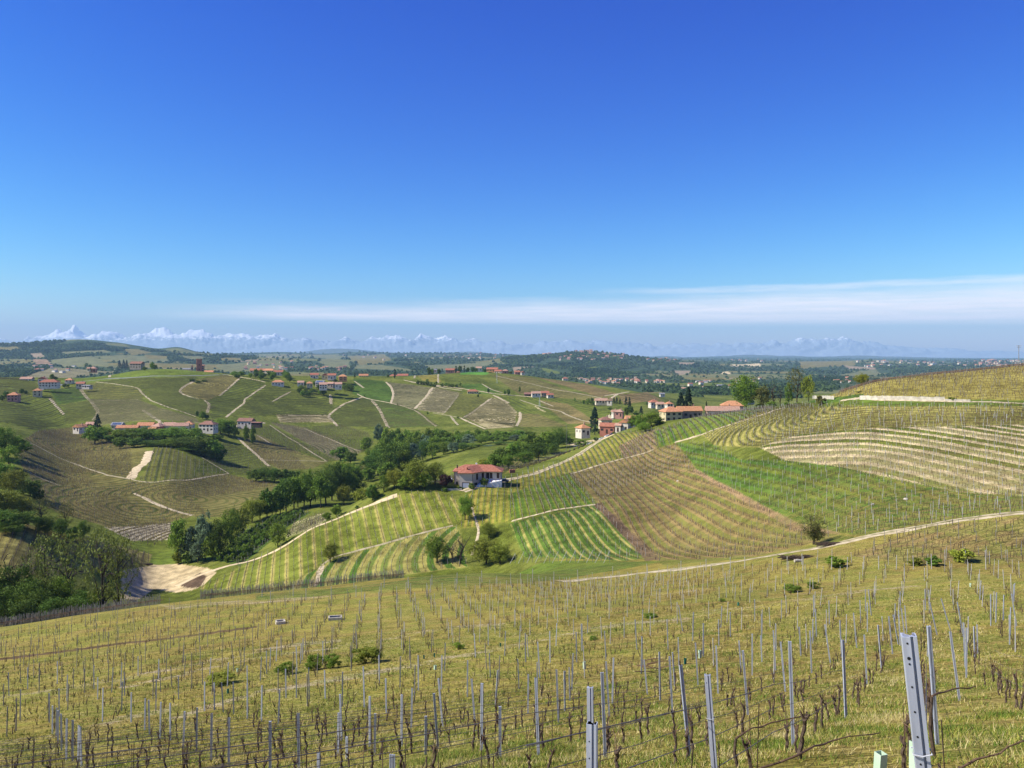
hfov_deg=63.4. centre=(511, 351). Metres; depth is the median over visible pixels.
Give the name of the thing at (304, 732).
grapevine
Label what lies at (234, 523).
tree
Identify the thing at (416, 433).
tree
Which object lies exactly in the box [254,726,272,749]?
grapevine
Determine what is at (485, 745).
grapevine
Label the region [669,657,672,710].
vine post
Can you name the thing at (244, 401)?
path
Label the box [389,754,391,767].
vine post
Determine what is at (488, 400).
path
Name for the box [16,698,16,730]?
vine post
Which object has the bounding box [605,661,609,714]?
vine post
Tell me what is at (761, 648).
vine post
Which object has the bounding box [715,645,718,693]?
vine post
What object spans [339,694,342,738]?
vine post
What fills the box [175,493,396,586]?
dirt track
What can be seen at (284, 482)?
tree
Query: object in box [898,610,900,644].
vine post
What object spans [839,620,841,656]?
vine post
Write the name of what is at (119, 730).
trellis wire
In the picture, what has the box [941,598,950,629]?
vine post
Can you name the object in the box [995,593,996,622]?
vine post
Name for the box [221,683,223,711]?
vine post
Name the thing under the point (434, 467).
tree
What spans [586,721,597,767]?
vine post
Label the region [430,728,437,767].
grapevine
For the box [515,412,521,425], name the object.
path
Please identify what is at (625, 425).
house
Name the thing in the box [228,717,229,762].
vine post
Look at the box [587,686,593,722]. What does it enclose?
vine post
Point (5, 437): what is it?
tree
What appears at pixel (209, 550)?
tree
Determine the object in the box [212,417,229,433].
tree
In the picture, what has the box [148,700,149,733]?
vine post
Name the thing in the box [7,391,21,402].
house
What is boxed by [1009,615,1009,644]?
vine post
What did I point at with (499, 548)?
tree
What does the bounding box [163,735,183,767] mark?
grapevine
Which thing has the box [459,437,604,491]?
dirt track
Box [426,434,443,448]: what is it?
tree
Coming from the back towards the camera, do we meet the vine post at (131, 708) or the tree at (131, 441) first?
the tree at (131, 441)
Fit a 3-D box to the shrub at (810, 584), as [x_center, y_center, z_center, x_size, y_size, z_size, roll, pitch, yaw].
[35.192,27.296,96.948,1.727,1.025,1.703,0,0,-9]
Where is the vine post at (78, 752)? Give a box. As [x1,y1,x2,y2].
[77,725,79,763]
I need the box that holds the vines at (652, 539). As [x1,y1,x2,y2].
[0,364,1023,589]
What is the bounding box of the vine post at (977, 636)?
[976,624,977,653]
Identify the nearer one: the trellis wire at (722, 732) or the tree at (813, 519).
the trellis wire at (722, 732)
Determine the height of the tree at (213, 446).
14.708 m
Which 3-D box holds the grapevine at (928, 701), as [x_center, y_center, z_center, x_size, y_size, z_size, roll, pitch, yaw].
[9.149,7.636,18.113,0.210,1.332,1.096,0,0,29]
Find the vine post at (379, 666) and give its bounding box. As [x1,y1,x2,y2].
[378,655,379,680]
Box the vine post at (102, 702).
[102,688,103,721]
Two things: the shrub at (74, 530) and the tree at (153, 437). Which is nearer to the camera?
the shrub at (74, 530)
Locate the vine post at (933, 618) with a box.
[929,602,937,634]
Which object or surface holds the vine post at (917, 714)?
on the ground at (162, 575)
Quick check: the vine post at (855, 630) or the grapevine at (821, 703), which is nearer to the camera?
the grapevine at (821, 703)
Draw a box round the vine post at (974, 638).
[973,626,975,661]
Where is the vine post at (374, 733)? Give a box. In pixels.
[374,713,375,753]
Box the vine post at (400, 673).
[399,657,400,687]
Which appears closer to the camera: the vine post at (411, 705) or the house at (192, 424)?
the vine post at (411, 705)
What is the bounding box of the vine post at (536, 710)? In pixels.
[534,678,539,754]
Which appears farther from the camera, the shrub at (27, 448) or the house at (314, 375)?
the house at (314, 375)
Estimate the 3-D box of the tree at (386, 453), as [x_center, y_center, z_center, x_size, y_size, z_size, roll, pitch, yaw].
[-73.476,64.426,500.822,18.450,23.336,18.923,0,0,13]
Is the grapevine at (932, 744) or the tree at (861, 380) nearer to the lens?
the grapevine at (932, 744)
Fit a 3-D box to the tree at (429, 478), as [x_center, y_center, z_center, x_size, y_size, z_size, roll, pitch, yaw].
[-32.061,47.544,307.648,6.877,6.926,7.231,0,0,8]
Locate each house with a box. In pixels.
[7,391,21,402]
[19,377,34,380]
[32,387,41,396]
[38,376,47,383]
[39,379,59,388]
[65,377,74,383]
[73,423,87,433]
[75,381,85,388]
[81,385,92,388]
[89,366,96,372]
[111,422,125,429]
[115,424,139,429]
[129,361,144,369]
[137,421,155,428]
[150,422,163,428]
[163,421,175,428]
[174,421,189,431]
[188,420,195,429]
[198,420,218,433]
[237,417,255,428]
[249,368,265,374]
[250,422,262,427]
[262,369,273,373]
[272,379,283,386]
[274,369,283,375]
[297,381,303,386]
[307,381,312,387]
[310,373,318,378]
[315,380,323,386]
[319,381,326,389]
[322,374,327,379]
[327,373,336,379]
[327,381,334,388]
[335,382,341,389]
[338,374,346,381]
[445,368,454,373]
[452,463,503,487]
[467,389,477,393]
[486,367,497,371]
[531,391,540,396]
[541,390,548,396]
[546,393,553,397]
[574,422,590,438]
[595,397,607,404]
[597,415,611,428]
[599,422,614,436]
[606,398,612,405]
[610,408,616,417]
[614,423,621,432]
[615,408,624,418]
[618,417,631,430]
[624,415,641,426]
[648,398,657,407]
[655,401,663,408]
[659,405,682,420]
[664,400,672,407]
[676,404,702,418]
[704,404,739,415]
[720,401,743,409]
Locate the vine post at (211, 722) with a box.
[210,713,212,758]
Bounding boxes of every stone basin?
[275,619,285,624]
[328,615,341,620]
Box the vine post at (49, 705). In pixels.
[48,693,49,722]
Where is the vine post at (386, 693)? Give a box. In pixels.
[385,678,386,712]
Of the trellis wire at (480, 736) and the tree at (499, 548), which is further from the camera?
the tree at (499, 548)
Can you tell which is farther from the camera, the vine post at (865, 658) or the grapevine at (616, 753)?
the vine post at (865, 658)
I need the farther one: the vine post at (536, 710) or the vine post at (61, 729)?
the vine post at (61, 729)
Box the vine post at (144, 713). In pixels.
[144,698,145,729]
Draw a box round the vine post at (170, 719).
[169,703,170,740]
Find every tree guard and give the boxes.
[873,750,887,767]
[909,740,914,767]
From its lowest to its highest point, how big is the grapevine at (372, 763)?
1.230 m
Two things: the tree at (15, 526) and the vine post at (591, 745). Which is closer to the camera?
the vine post at (591, 745)
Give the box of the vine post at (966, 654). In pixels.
[965,628,966,677]
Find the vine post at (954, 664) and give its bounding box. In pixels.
[949,631,960,700]
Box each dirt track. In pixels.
[126,451,153,478]
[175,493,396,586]
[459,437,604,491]
[555,511,1023,581]
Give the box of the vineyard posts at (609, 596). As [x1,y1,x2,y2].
[361,546,1019,648]
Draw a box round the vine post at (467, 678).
[467,660,467,696]
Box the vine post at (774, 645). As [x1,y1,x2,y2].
[773,630,775,669]
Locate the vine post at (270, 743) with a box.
[269,721,271,767]
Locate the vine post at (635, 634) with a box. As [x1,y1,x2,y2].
[635,619,636,649]
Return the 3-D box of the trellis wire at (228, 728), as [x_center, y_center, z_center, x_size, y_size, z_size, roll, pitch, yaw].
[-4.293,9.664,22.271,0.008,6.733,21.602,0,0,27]
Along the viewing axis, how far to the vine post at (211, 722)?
28.72 m
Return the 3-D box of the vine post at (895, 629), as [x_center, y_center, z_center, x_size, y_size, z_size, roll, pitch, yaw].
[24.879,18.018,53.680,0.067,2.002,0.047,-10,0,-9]
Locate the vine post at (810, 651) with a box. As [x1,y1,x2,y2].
[809,631,811,672]
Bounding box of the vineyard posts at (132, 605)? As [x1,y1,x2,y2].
[0,568,403,626]
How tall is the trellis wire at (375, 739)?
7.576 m
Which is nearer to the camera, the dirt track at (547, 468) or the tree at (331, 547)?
the tree at (331, 547)
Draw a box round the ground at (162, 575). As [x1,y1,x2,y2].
[0,339,1023,767]
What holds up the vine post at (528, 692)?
on the ground at (162, 575)
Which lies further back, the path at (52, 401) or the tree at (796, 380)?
the path at (52, 401)
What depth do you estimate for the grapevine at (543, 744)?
22.36 m
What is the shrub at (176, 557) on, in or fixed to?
on the ground at (162, 575)
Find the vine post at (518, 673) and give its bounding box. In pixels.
[517,659,518,688]
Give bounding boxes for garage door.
[462,482,469,487]
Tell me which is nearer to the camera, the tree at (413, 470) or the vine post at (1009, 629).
the vine post at (1009, 629)
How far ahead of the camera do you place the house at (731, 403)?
466.88 m
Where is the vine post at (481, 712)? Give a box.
[480,683,482,749]
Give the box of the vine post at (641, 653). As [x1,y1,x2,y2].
[641,638,642,673]
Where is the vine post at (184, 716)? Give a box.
[182,711,185,745]
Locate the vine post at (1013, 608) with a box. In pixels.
[1011,594,1016,625]
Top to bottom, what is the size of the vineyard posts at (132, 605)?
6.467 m
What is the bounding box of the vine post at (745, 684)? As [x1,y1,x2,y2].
[742,650,748,714]
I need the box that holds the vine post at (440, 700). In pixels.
[438,678,443,726]
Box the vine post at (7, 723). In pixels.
[6,706,7,736]
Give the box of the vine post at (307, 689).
[307,674,307,705]
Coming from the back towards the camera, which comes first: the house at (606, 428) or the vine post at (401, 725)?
the house at (606, 428)
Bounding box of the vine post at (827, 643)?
[824,624,830,661]
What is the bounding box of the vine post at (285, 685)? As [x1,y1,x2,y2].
[285,669,286,697]
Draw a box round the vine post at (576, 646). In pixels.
[576,632,576,661]
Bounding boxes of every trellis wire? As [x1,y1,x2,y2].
[0,682,636,766]
[0,690,522,753]
[0,702,386,748]
[0,724,152,741]
[0,725,254,758]
[0,734,160,754]
[1,687,576,760]
[1,746,150,767]
[4,715,251,743]
[5,699,439,749]
[5,722,301,761]
[6,712,295,745]
[18,712,389,764]
[23,711,432,767]
[35,736,251,767]
[61,700,525,767]
[77,733,300,767]
[87,675,719,767]
[119,722,390,767]
[127,697,581,767]
[157,721,437,767]
[203,693,637,767]
[209,711,522,767]
[214,671,781,767]
[277,708,580,767]
[309,686,718,767]
[339,704,638,767]
[444,682,782,767]
[448,697,718,767]
[525,664,854,745]
[554,693,782,767]
[629,674,856,767]
[718,685,856,766]
[925,675,926,722]
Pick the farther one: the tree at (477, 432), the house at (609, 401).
the house at (609, 401)
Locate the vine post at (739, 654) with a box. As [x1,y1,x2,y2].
[738,640,741,671]
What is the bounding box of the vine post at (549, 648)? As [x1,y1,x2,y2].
[549,631,550,661]
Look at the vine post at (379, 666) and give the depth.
56.40 m
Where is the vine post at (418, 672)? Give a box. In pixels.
[418,655,418,690]
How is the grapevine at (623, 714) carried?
on the ground at (162, 575)
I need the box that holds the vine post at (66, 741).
[65,718,67,759]
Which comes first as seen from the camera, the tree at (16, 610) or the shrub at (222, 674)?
the shrub at (222, 674)
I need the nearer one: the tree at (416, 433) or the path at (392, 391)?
the tree at (416, 433)
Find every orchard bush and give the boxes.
[224,554,230,561]
[246,547,253,553]
[255,538,261,544]
[282,519,289,524]
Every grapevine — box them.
[30,745,48,764]
[69,750,93,767]
[89,739,109,767]
[104,729,113,757]
[123,746,143,767]
[130,738,149,763]
[134,715,141,740]
[139,727,156,752]
[143,729,161,747]
[145,744,159,767]
[160,731,171,752]
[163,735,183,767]
[182,743,197,767]
[183,737,203,767]
[194,744,220,767]
[213,734,226,766]
[227,730,245,751]
[241,729,262,767]
[252,747,266,767]
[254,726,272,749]
[255,699,258,719]
[256,720,273,741]
[257,745,289,767]
[262,732,282,767]
[276,723,296,757]
[276,728,281,749]
[286,746,301,767]
[287,724,308,752]
[309,720,323,743]
[314,706,318,728]
[322,713,331,735]
[334,735,337,758]
[336,717,358,745]
[337,737,343,766]
[343,736,361,766]
[350,727,373,767]
[356,709,360,736]
[361,726,379,752]
[375,735,383,758]
[378,727,405,767]
[393,713,405,736]
[396,714,409,736]
[410,727,424,752]
[414,725,430,745]
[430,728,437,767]
[453,712,479,750]
[465,703,470,729]
[477,710,491,738]
[478,728,490,764]
[486,700,498,724]
[493,737,512,758]
[500,686,512,707]
[501,719,519,743]
[505,706,516,729]
[521,702,531,726]
[522,728,545,767]
[524,703,535,723]
[527,712,544,748]
[547,709,568,767]
[568,699,580,742]
[578,687,580,709]
[578,714,584,738]
[598,718,615,755]
[606,716,622,751]
[611,728,621,767]
[612,691,615,716]
[614,710,626,744]
[619,705,631,726]
[622,690,633,707]
[636,711,656,740]
[640,693,646,717]
[643,699,649,736]
[669,697,682,730]
[669,720,684,764]
[683,723,699,758]
[687,703,694,751]
[692,706,699,721]
[700,709,713,746]
[729,687,745,732]
[730,684,742,704]
[731,681,735,705]
[732,700,752,728]
[733,715,811,767]
[741,715,755,767]
[744,675,752,700]
[759,732,879,767]
[766,694,773,719]
[771,692,779,715]
[779,698,809,758]
[781,686,786,711]
[782,700,789,749]
[793,672,796,697]
[793,715,799,752]
[796,675,799,700]
[799,683,804,701]
[813,697,828,733]
[819,689,825,728]
[820,660,828,678]
[823,694,829,719]
[826,678,842,714]
[831,686,837,716]
[852,677,856,698]
[855,673,859,704]
[857,687,862,707]
[871,651,879,670]
[878,655,884,672]
[899,705,909,767]
[905,701,910,755]
[923,680,937,704]
[924,680,933,732]
[928,681,975,758]
[958,732,1023,767]
[982,668,986,687]
[991,661,995,681]
[991,664,999,689]
[997,677,1001,694]
[998,662,1003,692]
[1002,669,1008,702]
[1008,676,1011,697]
[1010,662,1020,707]
[1019,664,1023,709]
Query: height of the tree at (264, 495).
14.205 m
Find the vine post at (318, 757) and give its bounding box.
[317,753,319,767]
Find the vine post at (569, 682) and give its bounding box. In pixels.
[568,667,569,698]
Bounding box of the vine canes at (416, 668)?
[1,556,1021,767]
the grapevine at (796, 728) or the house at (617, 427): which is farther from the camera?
the house at (617, 427)
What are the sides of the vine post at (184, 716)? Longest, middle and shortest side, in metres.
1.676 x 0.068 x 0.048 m
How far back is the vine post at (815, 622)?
61.76 m
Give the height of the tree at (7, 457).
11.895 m
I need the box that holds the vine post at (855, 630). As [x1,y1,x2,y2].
[853,613,856,647]
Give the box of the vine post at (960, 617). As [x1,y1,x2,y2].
[957,602,962,633]
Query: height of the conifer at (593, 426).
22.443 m
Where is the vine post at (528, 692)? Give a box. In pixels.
[527,674,528,712]
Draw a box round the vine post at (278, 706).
[277,689,280,724]
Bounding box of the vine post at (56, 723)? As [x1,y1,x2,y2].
[55,708,57,737]
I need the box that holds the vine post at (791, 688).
[788,641,794,745]
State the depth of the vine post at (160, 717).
40.48 m
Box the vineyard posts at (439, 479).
[4,361,1023,569]
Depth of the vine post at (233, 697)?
47.56 m
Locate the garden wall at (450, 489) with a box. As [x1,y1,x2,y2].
[441,488,461,490]
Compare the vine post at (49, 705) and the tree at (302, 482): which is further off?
the tree at (302, 482)
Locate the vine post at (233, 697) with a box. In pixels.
[233,682,233,713]
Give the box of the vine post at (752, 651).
[751,634,752,674]
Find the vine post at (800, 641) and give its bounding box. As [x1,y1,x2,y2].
[799,627,800,655]
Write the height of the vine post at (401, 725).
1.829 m
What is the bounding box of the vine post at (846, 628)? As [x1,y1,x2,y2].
[845,614,846,642]
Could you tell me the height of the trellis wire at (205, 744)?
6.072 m
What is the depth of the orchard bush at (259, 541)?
325.15 m
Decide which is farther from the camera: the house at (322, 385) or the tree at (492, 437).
the house at (322, 385)
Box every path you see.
[34,444,127,478]
[49,398,64,414]
[79,389,98,419]
[99,382,196,416]
[132,473,228,481]
[133,493,192,515]
[145,411,162,423]
[179,381,197,398]
[218,378,239,395]
[226,385,265,416]
[238,438,269,465]
[270,425,325,460]
[316,566,324,580]
[322,525,452,564]
[327,397,361,425]
[358,394,434,424]
[371,400,389,427]
[386,382,394,402]
[414,387,433,408]
[461,418,485,428]
[464,398,490,416]
[471,507,479,554]
[498,376,600,397]
[511,504,594,521]
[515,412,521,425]
[521,400,588,421]
[570,449,653,473]
[674,413,765,442]
[841,397,1023,403]
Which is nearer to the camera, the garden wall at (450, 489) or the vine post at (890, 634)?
the vine post at (890, 634)
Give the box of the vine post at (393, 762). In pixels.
[392,754,394,767]
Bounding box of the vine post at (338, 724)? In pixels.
[337,712,339,753]
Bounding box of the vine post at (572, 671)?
[571,653,573,689]
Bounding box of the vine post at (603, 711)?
[600,672,606,757]
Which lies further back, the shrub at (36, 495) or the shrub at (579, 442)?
the shrub at (579, 442)
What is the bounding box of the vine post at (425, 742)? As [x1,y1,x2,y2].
[424,716,426,754]
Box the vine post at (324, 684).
[324,670,325,698]
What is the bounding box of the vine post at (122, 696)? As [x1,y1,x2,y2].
[121,682,122,710]
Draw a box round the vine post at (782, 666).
[780,642,785,691]
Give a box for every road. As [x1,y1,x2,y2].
[42,374,227,389]
[405,380,530,396]
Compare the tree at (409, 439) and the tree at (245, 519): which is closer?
the tree at (245, 519)
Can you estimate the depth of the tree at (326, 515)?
304.54 m
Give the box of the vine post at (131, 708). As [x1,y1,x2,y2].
[130,692,131,721]
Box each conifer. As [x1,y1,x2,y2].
[94,414,101,427]
[589,406,599,434]
[676,392,684,405]
[684,386,693,405]
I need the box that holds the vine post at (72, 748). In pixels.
[71,720,73,760]
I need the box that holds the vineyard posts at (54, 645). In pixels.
[0,592,357,677]
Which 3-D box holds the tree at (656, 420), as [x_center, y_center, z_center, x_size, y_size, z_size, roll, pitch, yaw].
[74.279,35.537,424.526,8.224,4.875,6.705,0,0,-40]
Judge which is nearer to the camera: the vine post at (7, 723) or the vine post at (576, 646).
the vine post at (7, 723)
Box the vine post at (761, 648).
[760,636,762,661]
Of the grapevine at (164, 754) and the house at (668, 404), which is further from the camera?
the house at (668, 404)
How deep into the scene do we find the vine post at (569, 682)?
41.21 m
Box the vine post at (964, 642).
[963,622,964,666]
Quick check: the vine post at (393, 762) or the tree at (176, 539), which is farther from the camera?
the tree at (176, 539)
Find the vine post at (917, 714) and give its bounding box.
[900,633,932,767]
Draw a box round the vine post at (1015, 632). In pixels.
[1014,616,1015,651]
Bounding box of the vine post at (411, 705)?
[410,688,412,727]
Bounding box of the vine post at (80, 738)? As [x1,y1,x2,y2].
[79,727,82,766]
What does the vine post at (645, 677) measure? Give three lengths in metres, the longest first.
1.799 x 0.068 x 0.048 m
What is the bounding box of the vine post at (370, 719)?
[369,696,370,744]
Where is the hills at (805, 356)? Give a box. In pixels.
[655,355,930,357]
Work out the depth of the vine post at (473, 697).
35.15 m
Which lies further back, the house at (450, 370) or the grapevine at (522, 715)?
the house at (450, 370)
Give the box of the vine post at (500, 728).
[499,706,500,753]
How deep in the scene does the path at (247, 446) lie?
635.01 m
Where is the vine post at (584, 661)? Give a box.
[583,646,584,676]
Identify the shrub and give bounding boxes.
[21,442,32,450]
[32,489,44,499]
[66,526,77,539]
[171,548,184,563]
[182,553,193,562]
[204,670,235,685]
[211,444,226,461]
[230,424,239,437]
[273,661,295,675]
[304,654,325,669]
[323,653,341,667]
[345,645,384,663]
[351,491,361,500]
[407,478,418,489]
[452,642,464,649]
[468,483,474,488]
[574,440,590,445]
[643,612,657,618]
[766,401,776,406]
[782,583,803,592]
[806,581,820,588]
[815,395,826,404]
[825,555,848,567]
[906,557,923,565]
[924,555,941,565]
[948,548,976,562]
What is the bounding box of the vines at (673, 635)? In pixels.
[0,552,1022,767]
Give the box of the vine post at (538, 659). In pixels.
[537,642,539,677]
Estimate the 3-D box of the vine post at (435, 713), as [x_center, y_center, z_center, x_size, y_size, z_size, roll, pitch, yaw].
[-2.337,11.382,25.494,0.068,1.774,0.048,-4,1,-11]
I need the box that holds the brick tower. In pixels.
[196,359,201,370]
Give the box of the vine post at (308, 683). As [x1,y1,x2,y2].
[308,668,309,698]
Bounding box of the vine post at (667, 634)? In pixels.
[666,619,668,649]
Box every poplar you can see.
[16,532,73,591]
[35,529,92,599]
[77,527,126,604]
[99,532,141,604]
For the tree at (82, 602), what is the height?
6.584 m
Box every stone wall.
[812,395,833,399]
[860,395,944,400]
[944,399,969,401]
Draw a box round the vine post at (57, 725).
[57,710,58,741]
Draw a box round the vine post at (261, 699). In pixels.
[261,685,262,718]
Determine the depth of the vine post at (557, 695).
32.21 m
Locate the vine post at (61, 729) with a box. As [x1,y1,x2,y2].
[60,714,61,749]
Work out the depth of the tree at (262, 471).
505.43 m
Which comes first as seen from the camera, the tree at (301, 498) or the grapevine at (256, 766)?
the grapevine at (256, 766)
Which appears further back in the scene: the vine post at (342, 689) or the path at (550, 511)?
the path at (550, 511)
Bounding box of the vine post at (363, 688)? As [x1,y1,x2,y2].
[363,666,364,707]
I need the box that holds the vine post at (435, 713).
[433,693,438,747]
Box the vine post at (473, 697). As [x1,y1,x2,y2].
[471,679,475,720]
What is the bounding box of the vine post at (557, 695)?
[556,670,558,721]
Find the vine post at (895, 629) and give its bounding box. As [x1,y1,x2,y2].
[893,615,898,643]
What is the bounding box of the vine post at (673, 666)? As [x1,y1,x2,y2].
[672,652,674,685]
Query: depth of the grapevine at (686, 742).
17.03 m
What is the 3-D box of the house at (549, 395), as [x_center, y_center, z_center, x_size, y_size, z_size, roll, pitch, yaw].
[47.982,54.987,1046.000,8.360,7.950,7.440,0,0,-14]
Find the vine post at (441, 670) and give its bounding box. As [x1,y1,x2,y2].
[441,656,442,688]
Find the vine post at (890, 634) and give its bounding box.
[888,616,892,653]
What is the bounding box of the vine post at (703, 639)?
[703,623,703,655]
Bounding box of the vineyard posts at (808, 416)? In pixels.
[151,398,1022,588]
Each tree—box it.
[0,426,18,456]
[0,444,22,466]
[0,462,15,485]
[0,467,29,492]
[0,486,27,510]
[0,509,17,528]
[0,519,24,534]
[0,562,34,604]
[0,586,17,625]
[0,599,40,625]
[3,553,30,585]
[7,577,54,616]
[8,496,36,513]
[11,434,29,453]
[11,511,42,528]
[17,479,41,495]
[19,586,53,622]
[26,497,54,516]
[30,596,67,620]
[32,516,57,534]
[38,581,69,603]
[47,595,79,617]
[50,574,76,602]
[51,518,70,537]
[57,501,74,528]
[63,599,86,610]
[66,587,96,607]
[67,597,98,616]
[76,520,90,539]
[81,425,106,443]
[86,591,100,607]
[98,426,113,435]
[103,435,114,441]
[110,429,123,438]
[111,437,126,446]
[112,428,138,437]
[123,437,142,446]
[126,426,158,439]
[132,440,155,445]
[143,432,163,439]
[148,429,177,438]
[148,440,164,445]
[157,439,171,446]
[159,426,189,439]
[166,518,189,555]
[167,436,193,447]
[177,445,198,450]
[178,428,205,440]
[178,526,198,560]
[182,435,215,454]
[189,542,206,562]
[191,446,214,456]
[194,509,213,559]
[197,411,205,418]
[201,534,219,560]
[205,439,223,459]
[207,518,231,557]
[209,434,224,438]
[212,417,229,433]
[219,504,242,544]
[221,420,237,435]
[233,504,250,531]
[241,495,264,522]
[243,425,249,439]
[246,468,262,480]
[250,426,256,441]
[251,496,270,518]
[254,467,269,481]
[256,488,276,517]
[264,489,283,515]
[265,468,280,482]
[266,521,290,546]
[270,483,292,514]
[272,476,299,510]
[277,469,291,479]
[285,475,304,508]
[286,471,300,478]
[294,470,304,506]
[295,494,307,507]
[296,467,319,507]
[306,474,332,507]
[313,468,338,504]
[319,463,347,500]
[321,512,331,519]
[321,541,338,561]
[329,446,349,460]
[329,461,350,498]
[330,504,342,516]
[336,484,352,504]
[338,457,354,494]
[341,468,359,492]
[344,451,357,462]
[350,461,363,492]
[350,468,366,491]
[355,487,366,498]
[357,466,375,481]
[358,456,375,470]
[359,437,371,449]
[364,446,375,456]
[365,484,379,499]
[366,448,388,474]
[373,424,383,441]
[373,439,402,467]
[374,435,393,449]
[375,475,392,490]
[377,461,396,476]
[378,427,396,443]
[385,468,405,487]
[390,445,412,472]
[393,433,403,451]
[394,428,406,442]
[397,475,412,489]
[398,439,410,454]
[398,457,431,484]
[400,429,415,444]
[402,434,420,448]
[409,442,422,463]
[412,430,424,443]
[415,471,433,488]
[417,428,434,442]
[417,441,430,459]
[418,434,429,445]
[422,533,449,562]
[424,442,441,458]
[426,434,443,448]
[427,461,446,483]
[432,428,446,440]
[435,441,449,454]
[438,437,452,445]
[439,474,452,486]
[440,430,454,441]
[445,537,460,563]
[447,442,458,452]
[448,533,470,563]
[449,430,461,440]
[451,433,463,444]
[456,442,470,449]
[457,434,476,442]
[457,494,475,519]
[462,430,474,438]
[466,443,477,447]
[466,534,501,564]
[474,429,483,439]
[475,434,488,443]
[477,457,492,464]
[478,430,495,440]
[479,477,488,485]
[480,522,497,538]
[483,453,502,466]
[487,540,509,564]
[488,435,500,441]
[492,441,508,444]
[492,447,510,463]
[496,431,510,437]
[496,437,509,441]
[501,453,516,466]
[504,443,522,455]
[506,430,525,435]
[509,435,521,440]
[513,439,530,456]
[513,449,534,462]
[524,432,545,452]
[526,441,548,460]
[539,431,556,448]
[545,441,559,452]
[549,426,570,446]
[624,407,631,414]
[627,415,635,427]
[631,413,647,427]
[635,421,651,431]
[641,410,660,425]
[650,416,663,425]
[729,374,759,407]
[750,384,774,406]
[768,381,780,400]
[784,383,792,401]
[785,367,808,401]
[797,514,827,544]
[800,374,814,401]
[803,522,823,543]
[852,373,868,382]
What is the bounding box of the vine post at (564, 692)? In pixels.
[564,671,565,710]
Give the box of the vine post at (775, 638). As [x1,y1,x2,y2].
[775,623,776,650]
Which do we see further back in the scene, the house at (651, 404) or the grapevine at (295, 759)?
the house at (651, 404)
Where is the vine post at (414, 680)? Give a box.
[414,665,415,700]
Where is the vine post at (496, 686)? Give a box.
[495,670,498,704]
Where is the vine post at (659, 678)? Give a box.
[659,652,660,699]
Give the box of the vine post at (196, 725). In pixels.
[196,707,197,751]
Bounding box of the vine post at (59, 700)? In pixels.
[58,688,59,715]
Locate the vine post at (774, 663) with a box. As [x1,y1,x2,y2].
[773,646,774,678]
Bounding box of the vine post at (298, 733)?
[297,713,299,767]
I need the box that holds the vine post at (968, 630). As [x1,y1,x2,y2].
[967,616,968,642]
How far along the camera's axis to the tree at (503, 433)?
667.47 m
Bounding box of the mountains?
[0,325,1023,357]
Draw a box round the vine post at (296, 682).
[296,668,296,697]
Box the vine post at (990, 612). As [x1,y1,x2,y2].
[990,594,991,625]
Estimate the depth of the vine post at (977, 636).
46.10 m
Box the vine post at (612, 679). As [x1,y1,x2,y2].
[611,658,613,703]
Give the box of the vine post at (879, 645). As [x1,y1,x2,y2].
[877,625,881,665]
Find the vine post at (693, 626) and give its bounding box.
[692,612,693,640]
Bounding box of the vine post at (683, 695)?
[679,664,690,755]
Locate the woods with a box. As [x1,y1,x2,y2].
[0,339,1023,397]
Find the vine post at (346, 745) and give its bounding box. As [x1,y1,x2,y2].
[345,736,347,757]
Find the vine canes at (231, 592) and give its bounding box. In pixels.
[0,573,406,624]
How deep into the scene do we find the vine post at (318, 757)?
21.00 m
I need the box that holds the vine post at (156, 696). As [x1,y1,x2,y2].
[155,680,156,709]
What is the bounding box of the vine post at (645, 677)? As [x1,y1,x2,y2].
[643,660,647,694]
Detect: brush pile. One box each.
[634,658,678,671]
[778,555,812,559]
[812,541,839,546]
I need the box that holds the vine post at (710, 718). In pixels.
[704,674,717,767]
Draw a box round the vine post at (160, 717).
[159,702,161,737]
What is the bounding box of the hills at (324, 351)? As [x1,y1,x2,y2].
[302,349,516,354]
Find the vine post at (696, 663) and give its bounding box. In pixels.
[695,643,698,684]
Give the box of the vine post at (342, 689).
[342,672,342,706]
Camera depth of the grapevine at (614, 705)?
33.23 m
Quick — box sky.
[0,0,1023,351]
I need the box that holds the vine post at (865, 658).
[863,635,867,683]
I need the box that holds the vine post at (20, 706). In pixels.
[19,689,20,719]
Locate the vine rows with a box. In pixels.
[0,374,516,428]
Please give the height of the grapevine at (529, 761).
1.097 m
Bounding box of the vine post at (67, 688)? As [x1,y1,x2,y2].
[66,675,67,700]
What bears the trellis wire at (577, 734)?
attached to the vine post at (683, 695)
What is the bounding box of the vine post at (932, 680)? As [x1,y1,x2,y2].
[926,625,939,744]
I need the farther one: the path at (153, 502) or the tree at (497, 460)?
the path at (153, 502)
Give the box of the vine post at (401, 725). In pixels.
[400,694,402,745]
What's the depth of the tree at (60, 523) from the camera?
263.12 m
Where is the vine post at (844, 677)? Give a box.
[841,640,846,717]
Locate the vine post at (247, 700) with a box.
[247,683,247,718]
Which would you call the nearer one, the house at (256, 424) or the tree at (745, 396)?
the tree at (745, 396)
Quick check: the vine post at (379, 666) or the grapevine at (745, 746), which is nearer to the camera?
the grapevine at (745, 746)
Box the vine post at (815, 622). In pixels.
[815,609,816,636]
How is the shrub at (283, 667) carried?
on the ground at (162, 575)
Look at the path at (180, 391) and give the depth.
912.16 m

